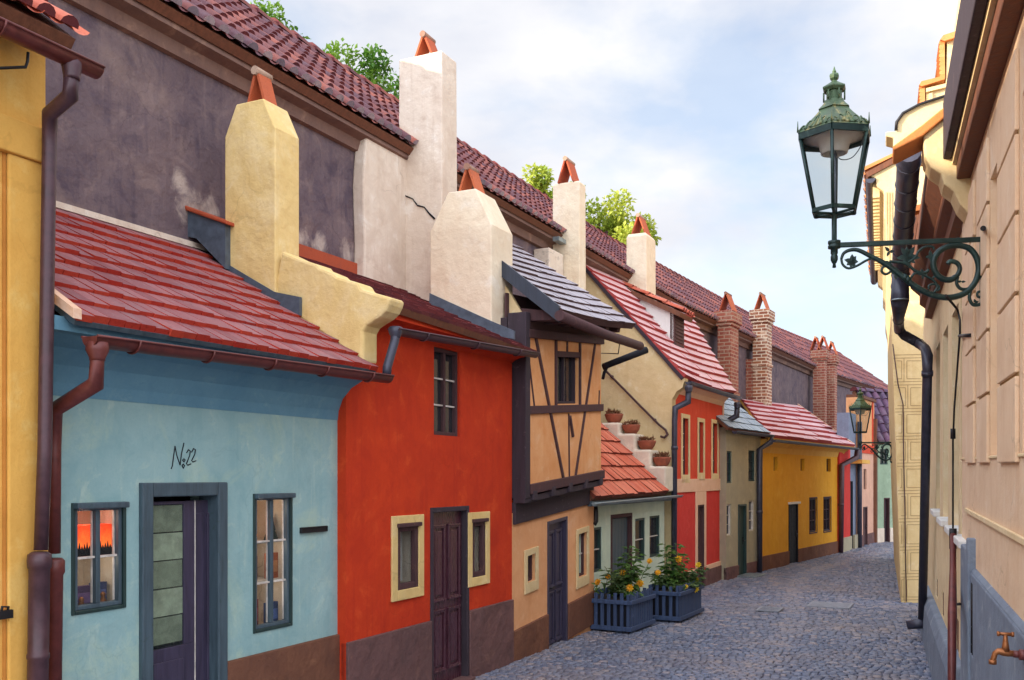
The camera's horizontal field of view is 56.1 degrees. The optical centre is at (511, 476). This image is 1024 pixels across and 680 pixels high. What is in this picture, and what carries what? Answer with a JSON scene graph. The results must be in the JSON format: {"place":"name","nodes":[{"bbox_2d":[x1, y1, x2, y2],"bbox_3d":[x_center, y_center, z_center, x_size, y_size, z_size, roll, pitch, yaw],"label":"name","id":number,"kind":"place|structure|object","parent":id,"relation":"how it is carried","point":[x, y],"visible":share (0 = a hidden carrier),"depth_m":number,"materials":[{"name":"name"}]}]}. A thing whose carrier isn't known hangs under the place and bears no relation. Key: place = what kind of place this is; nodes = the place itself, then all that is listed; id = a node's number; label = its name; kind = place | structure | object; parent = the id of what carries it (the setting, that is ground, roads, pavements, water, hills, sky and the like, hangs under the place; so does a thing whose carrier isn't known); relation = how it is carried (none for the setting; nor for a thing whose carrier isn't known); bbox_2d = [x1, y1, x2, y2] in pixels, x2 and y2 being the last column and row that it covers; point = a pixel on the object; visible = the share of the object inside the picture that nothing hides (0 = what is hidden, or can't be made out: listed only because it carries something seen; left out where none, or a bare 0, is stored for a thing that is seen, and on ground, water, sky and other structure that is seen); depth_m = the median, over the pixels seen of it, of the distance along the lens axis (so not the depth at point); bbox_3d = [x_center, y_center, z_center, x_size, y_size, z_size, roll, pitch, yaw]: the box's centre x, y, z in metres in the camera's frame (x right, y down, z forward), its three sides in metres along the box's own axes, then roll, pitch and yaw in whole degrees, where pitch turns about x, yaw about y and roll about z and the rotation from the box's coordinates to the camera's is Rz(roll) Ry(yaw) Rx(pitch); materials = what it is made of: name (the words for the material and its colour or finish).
{"place":"outdoors","nodes":[
{"label":"outdoors","id":0,"kind":"place"},
{"bbox_2d":[263,519,277,539],"bbox_3d":[-1.715,0.351,6.828,0.110,0.200,0.110,0,0,0],"label":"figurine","id":1,"kind":"object","parent":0,"point":[274,534],"visible":0.26,"depth_m":6.81,"materials":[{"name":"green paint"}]},
{"bbox_2d":[534,156,585,289],"bbox_3d":[0.722,-2.682,14.192,0.506,4.164,0.856,0,0,26],"label":"back chimney","id":2,"kind":"object","parent":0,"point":[568,259],"visible":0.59,"depth_m":14.27,"materials":[{"name":"paint"}]},
{"bbox_2d":[246,0,957,384],"label":"sky","id":3,"kind":"structure","parent":0,"point":[692,108],"materials":[{"name":"white"}]},
{"bbox_2d":[475,541,931,679],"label":"cobbled street","id":4,"kind":"structure","parent":0,"point":[824,643],"depth_m":11.27,"materials":[{"name":"stone"}]},
{"bbox_2d":[590,587,655,632],"bbox_3d":[1.372,1.659,12.108,0.630,0.482,0.847,0,0,29],"label":"planter box","id":5,"kind":"object","parent":4,"relation":"on","point":[628,614],"visible":0.83,"depth_m":11.79,"materials":[{"name":"blue paint"}]},
{"bbox_2d":[592,579,600,593],"bbox_3d":[1.051,1.384,11.892,0.141,0.244,0.104,0,0,-29],"label":"marigold","id":6,"kind":"object","parent":5,"relation":"on","point":[596,582],"visible":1,"depth_m":11.89,"materials":[{"name":"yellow plant"}]},
{"bbox_2d":[599,574,609,592],"bbox_3d":[1.175,1.356,11.987,0.165,0.302,0.103,0,0,36],"label":"marigold","id":7,"kind":"object","parent":5,"relation":"on","point":[607,577],"visible":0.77,"depth_m":11.98,"materials":[{"name":"green plant"}]},
{"bbox_2d":[597,566,649,598],"bbox_3d":[1.419,1.308,12.021,0.607,0.405,0.818,0,0,16],"label":"leafy plant","id":8,"kind":"object","parent":5,"relation":"on","point":[612,581],"visible":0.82,"depth_m":11.87,"materials":[{"name":"green plant"}]},
{"bbox_2d":[607,544,645,596],"bbox_3d":[1.477,1.178,12.097,0.502,0.661,0.559,0,0,-42],"label":"leafy plant","id":9,"kind":"object","parent":5,"relation":"in","point":[627,566],"visible":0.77,"depth_m":11.99,"materials":[{"name":"green plant"}]},
{"bbox_2d":[624,584,634,595],"bbox_3d":[1.427,1.410,11.701,0.124,0.195,0.132,0,0,22],"label":"marigold","id":10,"kind":"object","parent":5,"relation":"on","point":[629,588],"visible":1,"depth_m":11.73,"materials":[{"name":"yellow plant"}]},
{"bbox_2d":[632,579,643,591],"bbox_3d":[1.573,1.392,11.966,0.129,0.229,0.134,0,0,-16],"label":"marigold","id":11,"kind":"object","parent":5,"relation":"in","point":[640,583],"visible":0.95,"depth_m":11.93,"materials":[{"name":"yellow plant"}]},
{"bbox_2d":[633,558,652,591],"bbox_3d":[1.667,1.275,12.298,0.264,0.464,0.097,0,0,-9],"label":"marigold","id":12,"kind":"object","parent":5,"relation":"on","point":[649,561],"visible":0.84,"depth_m":12.28,"materials":[{"name":"yellow plant"}]},
{"bbox_2d":[648,580,703,621],"bbox_3d":[2.222,1.659,13.038,0.490,0.482,1.066,0,0,28],"label":"planter box","id":13,"kind":"object","parent":4,"relation":"on","point":[679,604],"visible":0.76,"depth_m":12.63,"materials":[{"name":"blue paint"}]},
{"bbox_2d":[652,569,660,589],"bbox_3d":[1.909,1.366,12.716,0.142,0.280,0.109,0,0,0],"label":"marigold","id":14,"kind":"object","parent":13,"relation":"on","point":[657,572],"visible":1,"depth_m":12.70,"materials":[{"name":"yellow plant"}]},
{"bbox_2d":[654,543,689,584],"bbox_3d":[2.198,1.200,12.929,0.632,0.616,0.481,0,0,-23],"label":"leafy plant","id":15,"kind":"object","parent":13,"relation":"in","point":[671,572],"visible":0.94,"depth_m":12.90,"materials":[{"name":"green plant"}]},
{"bbox_2d":[672,556,681,582],"bbox_3d":[2.212,1.280,12.845,0.146,0.450,0.101,0,0,-41],"label":"marigold","id":16,"kind":"object","parent":13,"relation":"in","point":[679,559],"visible":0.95,"depth_m":12.83,"materials":[{"name":"yellow plant"}]},
{"bbox_2d":[647,567,708,590],"bbox_3d":[2.289,1.389,12.979,1.091,0.284,0.556,0,0,-41],"label":"leafy plant","id":17,"kind":"object","parent":13,"relation":"in","point":[669,584],"visible":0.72,"depth_m":12.93,"materials":[{"name":"green plant"}]},
{"bbox_2d":[689,562,700,580],"bbox_3d":[2.501,1.340,13.200,0.212,0.336,0.116,0,0,13],"label":"marigold","id":18,"kind":"object","parent":13,"relation":"in","point":[698,564],"visible":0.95,"depth_m":13.19,"materials":[{"name":"yellow plant"}]},
{"bbox_2d":[756,606,783,612],"bbox_3d":[3.678,1.895,13.686,0.320,0.030,0.410,0,0,26],"label":"drain grate","id":19,"kind":"object","parent":4,"relation":"on","point":[768,609],"visible":1,"depth_m":13.61,"materials":[{"name":"grey metal"}]},
{"bbox_2d":[806,601,853,609],"bbox_3d":[4.692,1.895,14.160,0.600,0.029,0.600,0,0,26],"label":"manhole cover","id":20,"kind":"object","parent":4,"relation":"on","point":[836,605],"visible":1,"depth_m":14.05,"materials":[{"name":"grey metal"}]},
{"bbox_2d":[886,0,965,679],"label":"buff building","id":21,"kind":"structure","parent":4,"relation":"on","point":[932,215],"depth_m":9.26,"materials":[{"name":"paint"}]},
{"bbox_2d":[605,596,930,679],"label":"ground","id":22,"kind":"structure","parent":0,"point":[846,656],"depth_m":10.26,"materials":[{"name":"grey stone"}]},
{"bbox_2d":[0,0,105,679],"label":"ochre house","id":23,"kind":"structure","parent":22,"relation":"on","point":[32,36],"depth_m":4.64,"materials":[{"name":"yellow paint"}]},
{"bbox_2d":[48,65,403,679],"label":"blue house","id":24,"kind":"structure","parent":22,"relation":"on","point":[216,391],"depth_m":6.18,"materials":[{"name":"paint"}]},
{"bbox_2d":[78,597,84,604],"bbox_3d":[-2.400,0.709,5.350,0.044,0.075,0.044,0,0,0],"label":"figurine","id":25,"kind":"object","parent":24,"relation":"in","point":[81,600],"visible":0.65,"depth_m":5.34,"materials":[{"name":"gold metal"}]},
{"bbox_2d":[78,525,89,556],"bbox_3d":[-2.429,0.359,5.359,0.090,0.175,0.120,0,0,26],"label":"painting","id":26,"kind":"object","parent":24,"relation":"on","point":[83,540],"visible":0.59,"depth_m":5.35,"materials":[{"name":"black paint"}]},
{"bbox_2d":[78,585,89,603],"bbox_3d":[-2.419,0.679,5.387,0.034,0.130,0.120,0,0,26],"label":"boxed souvenir","id":27,"kind":"object","parent":24,"relation":"in","point":[84,591],"visible":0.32,"depth_m":5.39,"materials":[{"name":"purple cardboard"}]},
{"bbox_2d":[84,523,111,554],"bbox_3d":[-2.367,0.359,5.486,0.090,0.175,0.120,0,0,26],"label":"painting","id":28,"kind":"object","parent":24,"relation":"on","point":[105,540],"visible":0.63,"depth_m":5.49,"materials":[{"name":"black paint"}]},
{"bbox_2d":[89,581,106,599],"bbox_3d":[-2.368,0.674,5.492,0.034,0.140,0.100,0,0,26],"label":"boxed souvenir","id":29,"kind":"object","parent":24,"relation":"in","point":[103,585],"visible":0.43,"depth_m":5.51,"materials":[{"name":"cardboard"}]},
{"bbox_2d":[73,502,129,610],"bbox_3d":[-2.296,0.435,5.337,0.092,0.586,0.353,0,0,26],"label":"window","id":30,"kind":"structure","parent":24,"relation":"in","point":[94,508],"depth_m":5.34,"materials":[{"name":"blue wood"}]},
{"bbox_2d":[100,591,106,601],"bbox_3d":[-2.336,0.701,5.482,0.048,0.090,0.048,0,0,0],"label":"figurine","id":31,"kind":"object","parent":24,"relation":"in","point":[102,595],"visible":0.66,"depth_m":5.47,"materials":[{"name":"gold metal"}]},
{"bbox_2d":[153,501,195,679],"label":"door","id":32,"kind":"structure","parent":24,"relation":"in","point":[174,662],"depth_m":5.90,"materials":[{"name":"purple paint"}]},
{"bbox_2d":[189,500,208,679],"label":"door","id":33,"kind":"structure","parent":24,"relation":"in","point":[202,514],"depth_m":6.12,"materials":[{"name":"purple paint"}]},
{"bbox_2d":[264,552,277,578],"bbox_3d":[-1.713,0.633,6.839,0.034,0.180,0.110,0,0,26],"label":"boxed souvenir","id":34,"kind":"object","parent":24,"relation":"in","point":[275,564],"visible":0.54,"depth_m":6.85,"materials":[{"name":"orange cardboard"}]},
{"bbox_2d":[264,601,277,622],"bbox_3d":[-1.715,0.973,6.834,0.034,0.160,0.120,0,0,26],"label":"boxed souvenir","id":35,"kind":"object","parent":24,"relation":"in","point":[275,610],"visible":0.36,"depth_m":6.84,"materials":[{"name":"blue cardboard"}]},
{"bbox_2d":[255,493,295,629],"bbox_3d":[-1.658,0.576,6.651,0.092,0.922,0.395,0,0,26],"label":"window","id":36,"kind":"structure","parent":24,"relation":"in","point":[269,497],"depth_m":6.66,"materials":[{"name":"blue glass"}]},
{"bbox_2d":[249,0,309,38],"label":"tree","id":37,"kind":"object","parent":22,"relation":"on","point":[269,6],"visible":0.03,"depth_m":17.90,"materials":[{"name":"green plant"}]},
{"bbox_2d":[322,37,398,98],"bbox_3d":[-3.455,-3.535,20.107,2.812,11.080,2.750,0,0,17],"label":"tree","id":38,"kind":"object","parent":22,"relation":"on","point":[373,62],"visible":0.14,"depth_m":19.06,"materials":[{"name":"green plant"}]},
{"bbox_2d":[299,30,539,679],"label":"orange house","id":39,"kind":"structure","parent":22,"relation":"on","point":[424,514],"depth_m":8.86,"materials":[{"name":"paint"}]},
{"bbox_2d":[397,522,421,589],"bbox_3d":[-0.979,0.663,8.108,0.305,0.554,0.361,0,0,26],"label":"window","id":40,"kind":"structure","parent":39,"relation":"in","point":[407,532],"depth_m":8.18,"materials":[{"name":"grey glass"}]},
{"bbox_2d":[434,347,456,435],"bbox_3d":[-0.718,-0.760,8.733,0.426,0.780,0.525,0,0,0],"label":"window","id":41,"kind":"structure","parent":39,"relation":"in","point":[445,361],"depth_m":8.70,"materials":[{"name":"brown glass"}]},
{"bbox_2d":[434,511,460,679],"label":"door","id":42,"kind":"structure","parent":39,"relation":"in","point":[447,525],"depth_m":8.76,"materials":[{"name":"brown paint"}]},
{"bbox_2d":[472,518,488,576],"bbox_3d":[-0.424,0.679,9.250,0.305,0.556,0.305,0,0,26],"label":"window","id":43,"kind":"structure","parent":39,"relation":"in","point":[478,524],"depth_m":9.29,"materials":[{"name":"grey glass"}]},
{"bbox_2d":[42,0,887,644],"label":"back wall","id":44,"kind":"structure","parent":22,"relation":"on","point":[144,120],"depth_m":8.68,"materials":[{"name":"paint"}]},
{"bbox_2d":[714,291,741,401],"bbox_3d":[4.971,-2.207,22.587,0.688,4.213,0.768,0,0,29],"label":"brick chimney","id":45,"kind":"object","parent":44,"relation":"attached to","point":[728,323],"visible":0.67,"depth_m":22.29,"materials":[{"name":"red brick"}]},
{"bbox_2d":[746,292,774,438],"bbox_3d":[6.498,-2.468,25.366,0.738,4.736,0.668,0,0,29],"label":"brick chimney","id":46,"kind":"object","parent":44,"relation":"attached to","point":[759,366],"visible":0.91,"depth_m":25.11,"materials":[{"name":"brown brick"}]},
{"bbox_2d":[810,335,829,423],"bbox_3d":[10.074,-2.365,31.749,0.781,4.529,0.451,0,0,29],"label":"brick chimney","id":47,"kind":"object","parent":44,"relation":"attached to","point":[819,356],"visible":0.66,"depth_m":31.55,"materials":[{"name":"red brick"}]},
{"bbox_2d":[827,341,839,430],"bbox_3d":[10.945,-2.381,33.189,0.625,4.562,0.594,0,0,29],"label":"brick chimney","id":48,"kind":"object","parent":44,"relation":"attached to","point":[833,361],"visible":0.48,"depth_m":32.94,"materials":[{"name":"red brick"}]},
{"bbox_2d":[521,162,586,198],"bbox_3d":[0.977,-3.037,24.986,2.006,10.085,1.753,0,0,0],"label":"tree","id":49,"kind":"object","parent":22,"relation":"on","point":[538,182],"visible":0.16,"depth_m":24.55,"materials":[{"name":"green plant"}]},
{"bbox_2d":[501,244,648,660],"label":"timbered house","id":50,"kind":"structure","parent":22,"relation":"on","point":[563,325],"depth_m":10.66,"materials":[{"name":"beige paint"}]},
{"bbox_2d":[528,555,531,580],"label":"window","id":51,"kind":"structure","parent":50,"relation":"in","point":[529,557],"depth_m":10.38,"materials":[{"name":"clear glass"}]},
{"bbox_2d":[549,521,562,644],"bbox_3d":[0.480,1.237,10.958,0.109,1.469,0.493,0,0,26],"label":"door","id":52,"kind":"structure","parent":50,"relation":"in","point":[555,530],"depth_m":10.98,"materials":[{"name":"purple paint"}]},
{"bbox_2d":[558,357,574,403],"bbox_3d":[0.492,-1.123,10.971,0.494,0.638,0.693,0,0,0],"label":"window","id":53,"kind":"structure","parent":50,"relation":"in","point":[566,365],"depth_m":11.07,"materials":[{"name":"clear glass"}]},
{"bbox_2d":[579,533,583,575],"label":"window","id":54,"kind":"structure","parent":50,"relation":"in","point":[582,535],"depth_m":11.74,"materials":[{"name":"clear glass"}]},
{"bbox_2d":[585,188,661,245],"bbox_3d":[2.468,-2.700,25.113,2.791,9.412,2.368,0,0,34],"label":"tree","id":55,"kind":"object","parent":22,"relation":"on","point":[618,227],"visible":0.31,"depth_m":24.80,"materials":[{"name":"green plant"}]},
{"bbox_2d":[579,423,682,591],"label":"white house","id":56,"kind":"structure","parent":22,"relation":"on","point":[630,510],"depth_m":13.47,"materials":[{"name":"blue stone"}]},
{"bbox_2d":[594,527,600,571],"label":"window","id":57,"kind":"structure","parent":56,"relation":"in","point":[597,530],"depth_m":12.37,"materials":[{"name":"green paint"}]},
{"bbox_2d":[613,517,626,575],"bbox_3d":[1.446,1.228,13.104,0.109,1.345,0.759,0,0,26],"label":"door","id":58,"kind":"structure","parent":56,"relation":"in","point":[619,524],"depth_m":13.15,"materials":[{"name":"grey wood"}]},
{"bbox_2d":[635,518,643,561],"bbox_3d":[1.718,0.907,13.871,0.429,0.617,0.517,0,0,0],"label":"window","id":59,"kind":"structure","parent":56,"relation":"in","point":[639,523],"depth_m":13.93,"materials":[{"name":"green paint"}]},
{"bbox_2d":[650,515,658,556],"bbox_3d":[2.020,0.894,14.493,0.454,0.616,0.568,0,0,0],"label":"window","id":60,"kind":"structure","parent":56,"relation":"in","point":[654,520],"depth_m":14.58,"materials":[{"name":"glass"}]},
{"bbox_2d":[586,265,741,585],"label":"red house","id":61,"kind":"structure","parent":22,"relation":"on","point":[672,390],"depth_m":15.67,"materials":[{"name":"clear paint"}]},
{"bbox_2d":[605,408,622,422],"bbox_3d":[1.604,-0.968,15.137,0.305,0.247,0.306,0,0,0],"label":"flower pot","id":62,"kind":"object","parent":61,"relation":"on","point":[614,416],"visible":0.98,"depth_m":15.05,"materials":[{"name":"ceramic"}]},
{"bbox_2d":[622,419,640,433],"bbox_3d":[1.869,-0.791,15.009,0.314,0.244,0.297,0,0,0],"label":"flower pot","id":63,"kind":"object","parent":61,"relation":"on","point":[632,426],"visible":1,"depth_m":14.92,"materials":[{"name":"ceramic"}]},
{"bbox_2d":[626,213,655,300],"bbox_3d":[2.342,-2.667,17.413,0.407,4.134,0.566,0,0,26],"label":"back chimney","id":64,"kind":"object","parent":61,"relation":"on","point":[640,257],"visible":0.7,"depth_m":17.19,"materials":[{"name":"paint"}]},
{"bbox_2d":[637,435,655,449],"bbox_3d":[2.089,-0.541,14.899,0.301,0.246,0.299,0,0,0],"label":"flower pot","id":65,"kind":"object","parent":61,"relation":"on","point":[645,443],"visible":1,"depth_m":14.80,"materials":[{"name":"ceramic"}]},
{"bbox_2d":[653,451,670,465],"bbox_3d":[2.304,-0.285,14.791,0.308,0.249,0.295,0,0,0],"label":"flower pot","id":66,"kind":"object","parent":61,"relation":"on","point":[661,459],"visible":1,"depth_m":14.70,"materials":[{"name":"ceramic"}]},
{"bbox_2d":[683,419,684,474],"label":"window","id":67,"kind":"structure","parent":61,"relation":"in","point":[683,419],"depth_m":15.87,"materials":[{"name":"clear glass"}]},
{"bbox_2d":[699,423,699,472],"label":"window","id":68,"kind":"structure","parent":61,"relation":"in","point":[699,423],"depth_m":16.73,"materials":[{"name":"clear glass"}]},
{"bbox_2d":[698,507,700,576],"bbox_3d":[3.204,1.208,16.586,0.109,1.384,0.385,0,0,26],"label":"door","id":69,"kind":"structure","parent":61,"relation":"in","point":[699,508],"depth_m":16.69,"materials":[{"name":"brown wood"}]},
{"bbox_2d":[713,424,713,472],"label":"window","id":70,"kind":"structure","parent":61,"relation":"in","point":[713,424],"depth_m":17.63,"materials":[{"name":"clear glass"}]},
{"bbox_2d":[716,398,774,579],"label":"grey house","id":71,"kind":"structure","parent":22,"relation":"on","point":[741,494],"depth_m":18.45,"materials":[{"name":"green paint"}]},
{"bbox_2d":[727,504,729,535],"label":"window","id":72,"kind":"structure","parent":71,"relation":"in","point":[728,505],"depth_m":17.93,"materials":[{"name":"grey glass"}]},
{"bbox_2d":[727,451,730,482],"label":"window","id":73,"kind":"structure","parent":71,"relation":"in","point":[729,452],"depth_m":17.97,"materials":[{"name":"black glass"}]},
{"bbox_2d":[739,506,744,574],"bbox_3d":[4.385,1.234,18.457,0.109,1.332,0.379,0,0,33],"label":"door","id":74,"kind":"structure","parent":71,"relation":"in","point":[741,509],"depth_m":18.51,"materials":[{"name":"green paint"}]},
{"bbox_2d":[748,450,753,480],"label":"window","id":75,"kind":"structure","parent":71,"relation":"in","point":[750,453],"depth_m":19.00,"materials":[{"name":"black glass"}]},
{"bbox_2d":[749,500,752,530],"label":"window","id":76,"kind":"structure","parent":71,"relation":"in","point":[750,501],"depth_m":19.00,"materials":[{"name":"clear glass"}]},
{"bbox_2d":[740,399,859,570],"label":"golden house","id":77,"kind":"structure","parent":22,"relation":"on","point":[799,514],"depth_m":21.88,"materials":[{"name":"yellow paint"}]},
{"bbox_2d":[790,505,797,562],"bbox_3d":[6.154,1.265,21.082,0.109,1.270,0.571,0,0,34],"label":"door","id":78,"kind":"structure","parent":77,"relation":"in","point":[793,533],"depth_m":21.14,"materials":[{"name":"black paint"}]},
{"bbox_2d":[810,498,815,532],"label":"window","id":79,"kind":"structure","parent":77,"relation":"in","point":[812,501],"depth_m":22.46,"materials":[{"name":"black glass"}]},
{"bbox_2d":[824,498,829,530],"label":"window","id":80,"kind":"structure","parent":77,"relation":"in","point":[826,500],"depth_m":23.41,"materials":[{"name":"black glass"}]},
{"bbox_2d":[837,412,869,552],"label":"crimson house","id":81,"kind":"structure","parent":22,"relation":"on","point":[852,539],"depth_m":25.23,"materials":[{"name":"red paint"}]},
{"bbox_2d":[850,482,851,535],"bbox_3d":[8.894,1.024,25.316,0.059,1.752,0.291,0,0,31],"label":"door","id":82,"kind":"structure","parent":81,"relation":"in","point":[850,482],"depth_m":25.37,"materials":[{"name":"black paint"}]},
{"bbox_2d":[846,394,877,546],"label":"peach house","id":83,"kind":"structure","parent":22,"relation":"on","point":[870,503],"depth_m":27.04,"materials":[{"name":"pink paint"}]},
{"bbox_2d":[864,508,866,544],"bbox_3d":[9.766,1.387,26.663,0.108,1.025,0.483,0,0,31],"label":"door","id":84,"kind":"structure","parent":83,"relation":"in","point":[865,526],"depth_m":26.77,"materials":[{"name":"wood"}]},
{"bbox_2d":[850,387,892,541],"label":"green house","id":85,"kind":"structure","parent":22,"relation":"on","point":[885,518],"depth_m":28.05,"materials":[{"name":"paint"}]},
{"bbox_2d":[880,449,886,464],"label":"window","id":86,"kind":"structure","parent":85,"relation":"in","point":[885,451],"depth_m":28.04,"materials":[{"name":"green paint"}]},
{"bbox_2d":[885,499,885,540],"bbox_3d":[10.897,1.278,28.103,0.154,1.244,0.108,0,0,-27],"label":"door","id":87,"kind":"structure","parent":85,"relation":"in","point":[885,499],"depth_m":28.12,"materials":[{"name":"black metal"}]},
{"bbox_2d":[863,153,924,602],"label":"sgraffito building","id":88,"kind":"structure","parent":22,"relation":"on","point":[904,375],"depth_m":14.58,"materials":[{"name":"paint"}]},
{"bbox_2d":[849,388,891,462],"bbox_3d":[7.257,-1.048,19.531,0.874,1.554,0.446,0,0,-9],"label":"street lamp","id":89,"kind":"object","parent":88,"relation":"attached to","point":[860,406],"visible":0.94,"depth_m":19.43,"materials":[{"name":"green metal"}]},
{"bbox_2d":[943,0,1023,679],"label":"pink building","id":90,"kind":"structure","parent":22,"relation":"on","point":[983,125],"depth_m":4.85,"materials":[{"name":"beige paint"}]},
{"bbox_2d":[797,66,981,306],"bbox_3d":[2.172,-1.678,5.595,1.042,1.424,0.426,0,0,0],"label":"street lamp","id":91,"kind":"object","parent":90,"relation":"attached to","point":[834,128],"visible":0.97,"depth_m":5.52,"materials":[{"name":"green metal"}]},
{"bbox_2d":[892,109,970,223],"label":"fire wall","id":92,"kind":"structure","parent":90,"relation":"attached to","point":[926,138],"depth_m":6.32,"materials":[{"name":"paint"}]},
{"bbox_2d":[945,294,970,679],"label":"conduit pipe","id":93,"kind":"object","parent":90,"relation":"attached to","point":[953,604],"visible":0.98,"depth_m":6.48,"materials":[{"name":"black metal"}]},
{"bbox_2d":[971,583,972,654],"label":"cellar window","id":94,"kind":"structure","parent":90,"relation":"in","point":[971,583],"depth_m":5.83,"materials":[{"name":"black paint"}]},
{"bbox_2d":[989,631,1023,664],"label":"water tap","id":95,"kind":"object","parent":90,"relation":"attached to","point":[1005,650],"visible":1,"depth_m":3.71,"materials":[{"name":"brown metal"}]}
]}

